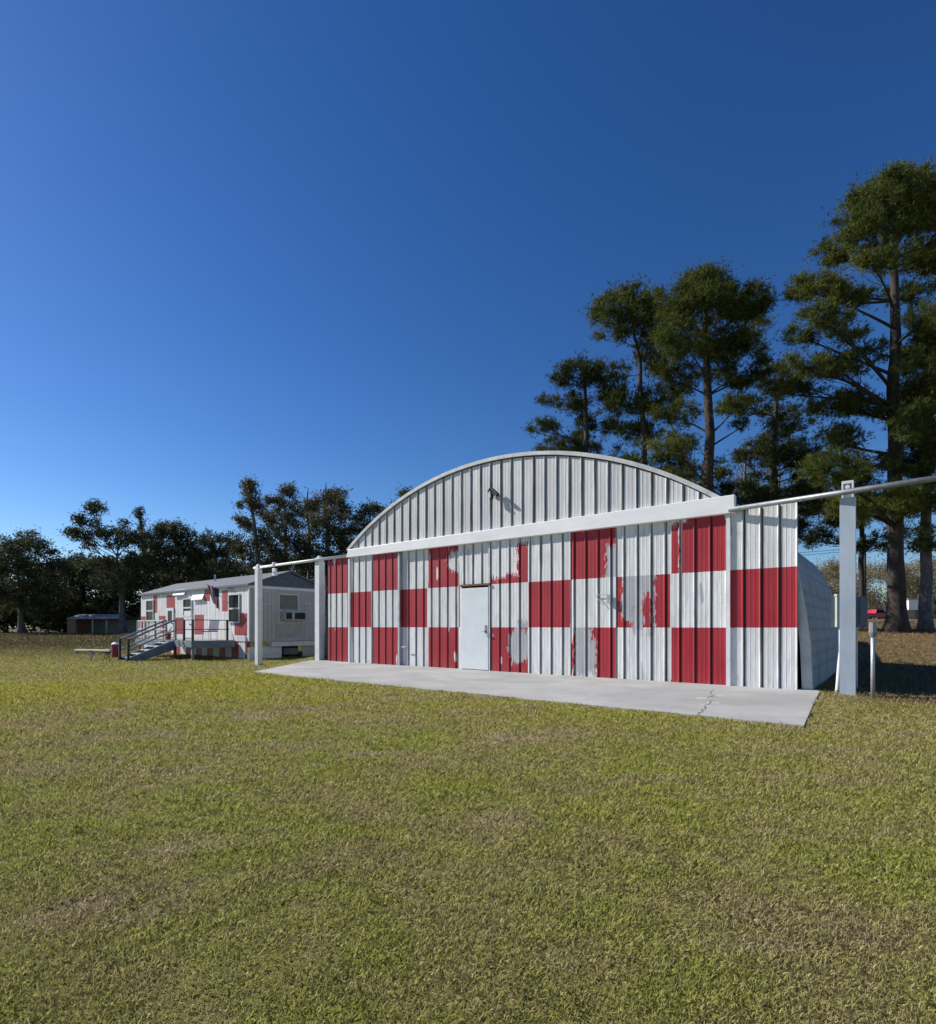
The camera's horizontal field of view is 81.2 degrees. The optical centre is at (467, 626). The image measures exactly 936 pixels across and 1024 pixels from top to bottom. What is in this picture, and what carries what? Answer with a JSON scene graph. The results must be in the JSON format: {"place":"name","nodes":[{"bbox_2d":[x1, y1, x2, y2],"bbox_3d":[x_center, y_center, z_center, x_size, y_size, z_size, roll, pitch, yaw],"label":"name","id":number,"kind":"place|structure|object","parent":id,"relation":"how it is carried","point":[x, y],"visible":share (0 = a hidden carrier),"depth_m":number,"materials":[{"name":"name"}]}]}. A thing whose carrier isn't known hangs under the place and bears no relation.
{"place":"outdoors","nodes":[
{"label":"outdoors","id":0,"kind":"place"},
{"bbox_2d":[0,619,935,1023],"bbox_3d":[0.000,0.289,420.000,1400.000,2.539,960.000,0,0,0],"label":"ground","id":1,"kind":"structure","parent":0,"point":[418,893],"depth_m":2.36,"materials":[{"name":"green plant"}]},
{"bbox_2d":[0,525,86,632],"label":"oak tree","id":2,"kind":"object","parent":1,"relation":"on","point":[15,550],"visible":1,"depth_m":60.31,"materials":[{"name":"green plant"}]},
{"bbox_2d":[35,549,118,632],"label":"oak tree","id":3,"kind":"object","parent":1,"relation":"on","point":[79,575],"visible":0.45,"depth_m":66.02,"materials":[{"name":"green plant"}]},
{"bbox_2d":[88,650,94,660],"bbox_3d":[-16.538,1.348,24.000,0.283,0.600,0.100,0,0,0],"label":"bench leg","id":4,"kind":"object","parent":1,"relation":"on","point":[91,654],"visible":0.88,"depth_m":23.97,"materials":[{"name":"metal"}]},
{"bbox_2d":[74,649,110,654],"bbox_3d":[-20.266,1.430,29.500,2.770,0.430,0.180,0,0,21],"label":"hitching rail","id":5,"kind":"object","parent":1,"relation":"on","point":[87,650],"visible":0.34,"depth_m":29.42,"materials":[{"name":"wood"}]},
{"bbox_2d":[67,614,139,633],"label":"open shed","id":6,"kind":"structure","parent":1,"relation":"on","point":[82,623],"depth_m":62.01,"materials":[{"name":"metal"}]},
{"bbox_2d":[102,651,110,660],"bbox_3d":[-15.874,1.330,24.000,0.332,0.473,0.340,0,0,0],"label":"yard stool","id":7,"kind":"object","parent":1,"relation":"on","point":[105,652],"visible":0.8,"depth_m":23.96,"materials":[{"name":"metal"}]},
{"bbox_2d":[57,497,155,632],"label":"oak tree","id":8,"kind":"object","parent":1,"relation":"on","point":[102,534],"visible":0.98,"depth_m":56.69,"materials":[{"name":"green plant"}]},
{"bbox_2d":[111,642,117,657],"bbox_3d":[-17.415,1.161,27.000,0.400,0.780,0.400,0,0,0],"label":"trash can","id":9,"kind":"object","parent":1,"relation":"on","point":[114,649],"visible":0.59,"depth_m":26.84,"materials":[{"name":"red paint"}]},
{"bbox_2d":[117,620,174,661],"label":"wooden stairs","id":10,"kind":"structure","parent":1,"relation":"on","point":[154,650],"depth_m":24.46,"materials":[{"name":"blue paint"}]},
{"bbox_2d":[112,505,180,592],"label":"oak tree","id":11,"kind":"object","parent":1,"relation":"on","point":[158,550],"visible":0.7,"depth_m":59.39,"materials":[{"name":"green plant"}]},
{"bbox_2d":[0,550,327,632],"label":"undergrowth","id":12,"kind":"object","parent":1,"relation":"on","point":[56,623],"visible":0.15,"depth_m":65.61,"materials":[{"name":"green plant"}]},
{"bbox_2d":[147,517,208,589],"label":"oak tree","id":13,"kind":"object","parent":1,"relation":"on","point":[181,544],"visible":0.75,"depth_m":62.42,"materials":[{"name":"green plant"}]},
{"bbox_2d":[135,620,234,660],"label":"wooden deck","id":14,"kind":"structure","parent":1,"relation":"on","point":[192,643],"depth_m":25.09,"materials":[{"name":"grey wood"}]},
{"bbox_2d":[164,626,172,638],"bbox_3d":[-14.708,0.287,26.738,0.439,0.675,0.434,0,0,0],"label":"flower pot","id":15,"kind":"object","parent":14,"relation":"on","point":[169,635],"visible":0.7,"depth_m":26.66,"materials":[{"name":"red paint"}]},
{"bbox_2d":[202,620,218,639],"bbox_3d":[-12.105,0.149,25.692,0.500,0.950,0.630,0,0,11],"label":"deck chair","id":16,"kind":"object","parent":14,"relation":"on","point":[213,624],"visible":0.87,"depth_m":25.88,"materials":[{"name":"red paint"}]},
{"bbox_2d":[159,552,263,584],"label":"oak tree","id":17,"kind":"object","parent":1,"relation":"on","point":[240,567],"visible":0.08,"depth_m":68.08,"materials":[{"name":"green plant"}]},
{"bbox_2d":[182,528,246,580],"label":"oak tree","id":18,"kind":"object","parent":1,"relation":"on","point":[221,551],"visible":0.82,"depth_m":60.48,"materials":[{"name":"green plant"}]},
{"bbox_2d":[138,571,327,659],"bbox_3d":[-13.363,-0.676,30.205,13.142,4.360,4.380,0,0,40],"label":"mobile home","id":19,"kind":"object","parent":1,"relation":"on","point":[288,605],"visible":0.67,"depth_m":26.49,"materials":[{"name":"paint"}]},
{"bbox_2d":[146,600,153,619],"bbox_3d":[-18.548,-0.933,31.835,1.090,1.258,0.080,0,0,40],"label":"window","id":20,"kind":"structure","parent":19,"relation":"in","point":[149,603],"depth_m":31.81,"materials":[{"name":"white glass"}]},
{"bbox_2d":[166,608,173,636],"bbox_3d":[-16.424,-0.226,30.037,0.997,1.600,0.126,0,0,40],"label":"door","id":21,"kind":"structure","parent":19,"relation":"in","point":[169,611],"depth_m":29.96,"materials":[{"name":"white paint"}]},
{"bbox_2d":[183,598,191,616],"bbox_3d":[-14.728,-1.004,28.680,1.046,0.981,0.080,0,0,40],"label":"window","id":22,"kind":"structure","parent":19,"relation":"in","point":[187,602],"depth_m":28.70,"materials":[{"name":"white glass"}]},
{"bbox_2d":[184,611,191,637],"bbox_3d":[-14.679,-0.126,28.591,0.882,1.400,0.126,0,0,40],"label":"door","id":23,"kind":"structure","parent":19,"relation":"in","point":[186,613],"depth_m":28.53,"materials":[{"name":"white paint"}]},
{"bbox_2d":[207,584,226,610],"bbox_3d":[-11.861,-1.363,25.767,0.909,1.313,0.135,0,0,-37],"label":"hanging flag","id":24,"kind":"object","parent":19,"relation":"attached to","point":[214,593],"visible":1,"depth_m":25.72,"materials":[{"name":"multicoloured fabric"}]},
{"bbox_2d":[228,593,239,622],"bbox_3d":[-10.937,-0.858,25.538,1.037,1.361,0.080,0,0,40],"label":"window","id":25,"kind":"structure","parent":19,"relation":"in","point":[233,599],"depth_m":25.53,"materials":[{"name":"white glass"}]},
{"bbox_2d":[278,593,298,623],"bbox_3d":[-8.608,-0.855,26.215,0.040,1.438,1.087,0,0,40],"label":"window","id":26,"kind":"structure","parent":19,"relation":"in","point":[285,601],"depth_m":26.16,"materials":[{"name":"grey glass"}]},
{"bbox_2d":[255,564,261,665],"bbox_3d":[-8.159,-0.404,21.272,0.320,4.069,0.320,0,0,38],"label":"steel post","id":27,"kind":"object","parent":1,"relation":"on","point":[258,616],"visible":0.86,"depth_m":21.19,"materials":[{"name":"white metal"}]},
{"bbox_2d":[227,475,293,574],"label":"oak tree","id":28,"kind":"object","parent":1,"relation":"on","point":[261,541],"visible":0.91,"depth_m":55.55,"materials":[{"name":"green plant"}]},
{"bbox_2d":[255,480,314,573],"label":"oak tree","id":29,"kind":"object","parent":1,"relation":"on","point":[291,516],"visible":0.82,"depth_m":59.11,"materials":[{"name":"green plant"}]},
{"bbox_2d":[295,490,321,579],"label":"bare tree","id":30,"kind":"object","parent":1,"relation":"on","point":[307,498],"visible":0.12,"depth_m":65.92,"materials":[{"name":"brown plant"}]},
{"bbox_2d":[315,556,324,659],"bbox_3d":[-5.185,-0.590,19.103,0.384,3.781,0.384,0,0,38],"label":"steel post","id":31,"kind":"object","parent":1,"relation":"on","point":[319,605],"visible":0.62,"depth_m":19.01,"materials":[{"name":"white metal"}]},
{"bbox_2d":[311,484,330,611],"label":"bare tree","id":32,"kind":"object","parent":1,"relation":"on","point":[326,594],"visible":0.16,"depth_m":65.81,"materials":[{"name":"brown plant"}]},
{"bbox_2d":[295,484,362,586],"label":"oak tree","id":33,"kind":"object","parent":1,"relation":"on","point":[327,518],"visible":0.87,"depth_m":56.56,"materials":[{"name":"green plant"}]},
{"bbox_2d":[334,497,386,553],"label":"oak tree","id":34,"kind":"object","parent":1,"relation":"on","point":[369,509],"visible":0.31,"depth_m":58.15,"materials":[{"name":"green plant"}]},
{"bbox_2d":[388,482,412,506],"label":"oak tree","id":35,"kind":"object","parent":1,"relation":"on","point":[401,493],"visible":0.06,"depth_m":60.00,"materials":[{"name":"green plant"}]},
{"bbox_2d":[521,348,632,456],"bbox_3d":[7.471,-9.141,37.367,8.286,18.974,6.337,0,0,0],"label":"pine tree","id":36,"kind":"object","parent":1,"relation":"on","point":[579,440],"visible":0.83,"depth_m":36.74,"materials":[{"name":"green plant"}]},
{"bbox_2d":[324,451,837,689],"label":"aircraft hangar","id":37,"kind":"structure","parent":1,"relation":"on","point":[570,563],"depth_m":12.90,"materials":[{"name":"paint"}]},
{"bbox_2d":[253,554,346,568],"bbox_3d":[-6.093,-2.315,19.628,5.892,0.130,0.100,0,0,38],"label":"overhead rail","id":38,"kind":"object","parent":37,"relation":"attached to","point":[309,560],"visible":0.9,"depth_m":19.33,"materials":[{"name":"white metal"}]},
{"bbox_2d":[272,562,276,575],"bbox_3d":[-7.298,-2.172,20.600,0.180,0.505,0.160,0,0,38],"label":"rail trolley","id":39,"kind":"object","parent":38,"relation":"hanging from","point":[274,571],"visible":0.94,"depth_m":20.54,"materials":[{"name":"white metal"}]},
{"bbox_2d":[328,557,348,661],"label":"door leaf","id":40,"kind":"structure","parent":37,"relation":"in","point":[337,568],"depth_m":18.33,"materials":[{"name":"paint"}]},
{"bbox_2d":[349,552,397,664],"bbox_3d":[-2.997,-0.565,17.235,2.283,3.470,0.072,0,0,38],"label":"door leaf","id":41,"kind":"structure","parent":37,"relation":"in","point":[373,578],"depth_m":17.17,"materials":[{"name":"paint"}]},
{"bbox_2d":[400,546,458,668],"bbox_3d":[-1.146,-0.565,15.880,2.288,3.470,0.072,0,0,38],"label":"door leaf","id":42,"kind":"structure","parent":37,"relation":"in","point":[429,577],"depth_m":15.80,"materials":[{"name":"paint"}]},
{"bbox_2d":[459,542,489,668],"bbox_3d":[0.181,-0.565,14.819,1.094,3.470,0.072,0,0,38],"label":"door leaf","id":43,"kind":"structure","parent":37,"relation":"in","point":[473,558],"depth_m":14.86,"materials":[{"name":"paint"}]},
{"bbox_2d":[460,583,489,670],"bbox_3d":[0.172,0.010,14.719,1.011,2.320,0.157,0,0,38],"label":"door","id":44,"kind":"structure","parent":37,"relation":"in","point":[474,602],"depth_m":14.69,"materials":[{"name":"paint"}]},
{"bbox_2d":[490,533,570,675],"bbox_3d":[1.521,-0.565,13.721,2.354,3.470,0.072,0,0,38],"label":"door leaf","id":45,"kind":"structure","parent":37,"relation":"in","point":[531,576],"depth_m":13.63,"materials":[{"name":"paint"}]},
{"bbox_2d":[571,527,616,677],"bbox_3d":[2.912,-0.565,12.668,1.119,3.470,0.102,0,0,38],"label":"door leaf","id":46,"kind":"structure","parent":37,"relation":"in","point":[593,552],"depth_m":12.62,"materials":[{"name":"paint"}]},
{"bbox_2d":[617,521,670,681],"bbox_3d":[3.833,-0.565,11.949,1.201,3.470,0.072,0,0,38],"label":"door leaf","id":47,"kind":"structure","parent":37,"relation":"in","point":[644,550],"depth_m":11.92,"materials":[{"name":"paint"}]},
{"bbox_2d":[671,515,725,684],"bbox_3d":[4.745,-0.565,11.206,1.135,3.470,0.072,0,0,38],"label":"door leaf","id":48,"kind":"structure","parent":37,"relation":"in","point":[698,545],"depth_m":11.20,"materials":[{"name":"paint"}]},
{"bbox_2d":[730,502,797,689],"bbox_3d":[5.655,-0.565,10.489,1.166,3.470,0.102,0,0,38],"label":"door leaf","id":49,"kind":"structure","parent":37,"relation":"in","point":[763,540],"depth_m":10.44,"materials":[{"name":"paint"}]},
{"bbox_2d":[728,475,935,511],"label":"overhead rail","id":50,"kind":"object","parent":37,"relation":"attached to","point":[927,479],"visible":1,"depth_m":9.38,"materials":[{"name":"metal"}]},
{"bbox_2d":[577,274,701,473],"bbox_3d":[10.858,-11.396,35.259,8.880,23.512,7.151,0,0,0],"label":"pine tree","id":51,"kind":"object","parent":1,"relation":"on","point":[630,300],"visible":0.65,"depth_m":34.78,"materials":[{"name":"green plant"}]},
{"bbox_2d":[637,255,783,494],"bbox_3d":[14.231,-11.081,31.990,10.829,22.881,7.642,0,0,0],"label":"pine tree","id":52,"kind":"object","parent":1,"relation":"on","point":[700,290],"visible":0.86,"depth_m":31.11,"materials":[{"name":"green plant"}]},
{"bbox_2d":[717,449,768,500],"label":"bare tree","id":53,"kind":"object","parent":1,"relation":"on","point":[741,473],"visible":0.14,"depth_m":40.54,"materials":[{"name":"grey plant"}]},
{"bbox_2d":[714,353,835,550],"bbox_3d":[20.209,-8.708,36.485,11.584,18.102,7.130,0,0,-40],"label":"pine tree","id":54,"kind":"object","parent":1,"relation":"on","point":[771,453],"visible":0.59,"depth_m":36.11,"materials":[{"name":"green plant"}]},
{"bbox_2d":[762,468,791,496],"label":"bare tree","id":55,"kind":"object","parent":1,"relation":"on","point":[782,485],"visible":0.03,"depth_m":43.92,"materials":[{"name":"grey plant"}]},
{"bbox_2d":[830,594,839,691],"bbox_3d":[6.745,0.357,9.922,0.263,1.895,0.215,0,0,0],"label":"electric meter","id":56,"kind":"object","parent":1,"relation":"on","point":[834,610],"visible":0.44,"depth_m":9.88,"materials":[{"name":"white paint"}]},
{"bbox_2d":[762,153,935,632],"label":"pine tree","id":57,"kind":"object","parent":1,"relation":"on","point":[880,204],"visible":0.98,"depth_m":27.62,"materials":[{"name":"green plant"}]},
{"bbox_2d":[840,480,860,695],"bbox_3d":[6.583,-0.610,9.462,0.360,3.820,0.320,0,0,38],"label":"steel post","id":58,"kind":"object","parent":1,"relation":"on","point":[847,594],"visible":0.82,"depth_m":9.38,"materials":[{"name":"metal"}]},
{"bbox_2d":[795,469,914,627],"bbox_3d":[28.014,-5.992,39.684,10.122,12.516,6.994,0,0,-41],"label":"pine tree","id":59,"kind":"object","parent":1,"relation":"on","point":[862,543],"visible":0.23,"depth_m":39.26,"materials":[{"name":"green plant"}]},
{"bbox_2d":[856,596,867,688],"bbox_3d":[7.463,0.360,10.432,0.200,1.880,0.235,0,0,0],"label":"junction box","id":60,"kind":"object","parent":1,"relation":"on","point":[861,611],"visible":0.68,"depth_m":10.33,"materials":[{"name":"metal"}]},
{"bbox_2d":[864,534,865,595],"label":"utility pole","id":61,"kind":"object","parent":1,"relation":"on","point":[865,567],"visible":0.23,"depth_m":51.91,"materials":[{"name":"brown wood"}]},
{"bbox_2d":[800,550,935,618],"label":"woods","id":62,"kind":"object","parent":1,"relation":"on","point":[912,581],"visible":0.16,"depth_m":102.12,"materials":[{"name":"plant"}]},
{"bbox_2d":[868,622,876,698],"bbox_3d":[6.710,0.615,9.050,0.118,1.370,0.124,0,0,0],"label":"pipe stand","id":63,"kind":"object","parent":1,"relation":"on","point":[872,631],"visible":0.86,"depth_m":9.02,"materials":[{"name":"metal"}]},
{"bbox_2d":[877,306,935,630],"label":"pine tree","id":64,"kind":"object","parent":1,"relation":"on","point":[919,461],"visible":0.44,"depth_m":29.26,"materials":[{"name":"green plant"}]},
{"bbox_2d":[907,598,935,618],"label":"white shed","id":65,"kind":"structure","parent":1,"relation":"on","point":[912,606],"depth_m":65.35,"materials":[{"name":"paint"}]},
{"bbox_2d":[0,0,935,626],"label":"sky","id":66,"kind":"structure","parent":0,"point":[348,244],"materials":[{"name":"blue"}]},
{"bbox_2d":[254,660,819,727],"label":"pavement","id":67,"kind":"structure","parent":0,"point":[774,705],"depth_m":10.12,"materials":[{"name":"concrete"}]},
{"bbox_2d":[868,609,884,618],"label":"parked pickup","id":68,"kind":"object","parent":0,"point":[876,613],"visible":0.45,"depth_m":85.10,"materials":[{"name":"red paint"}]}
]}

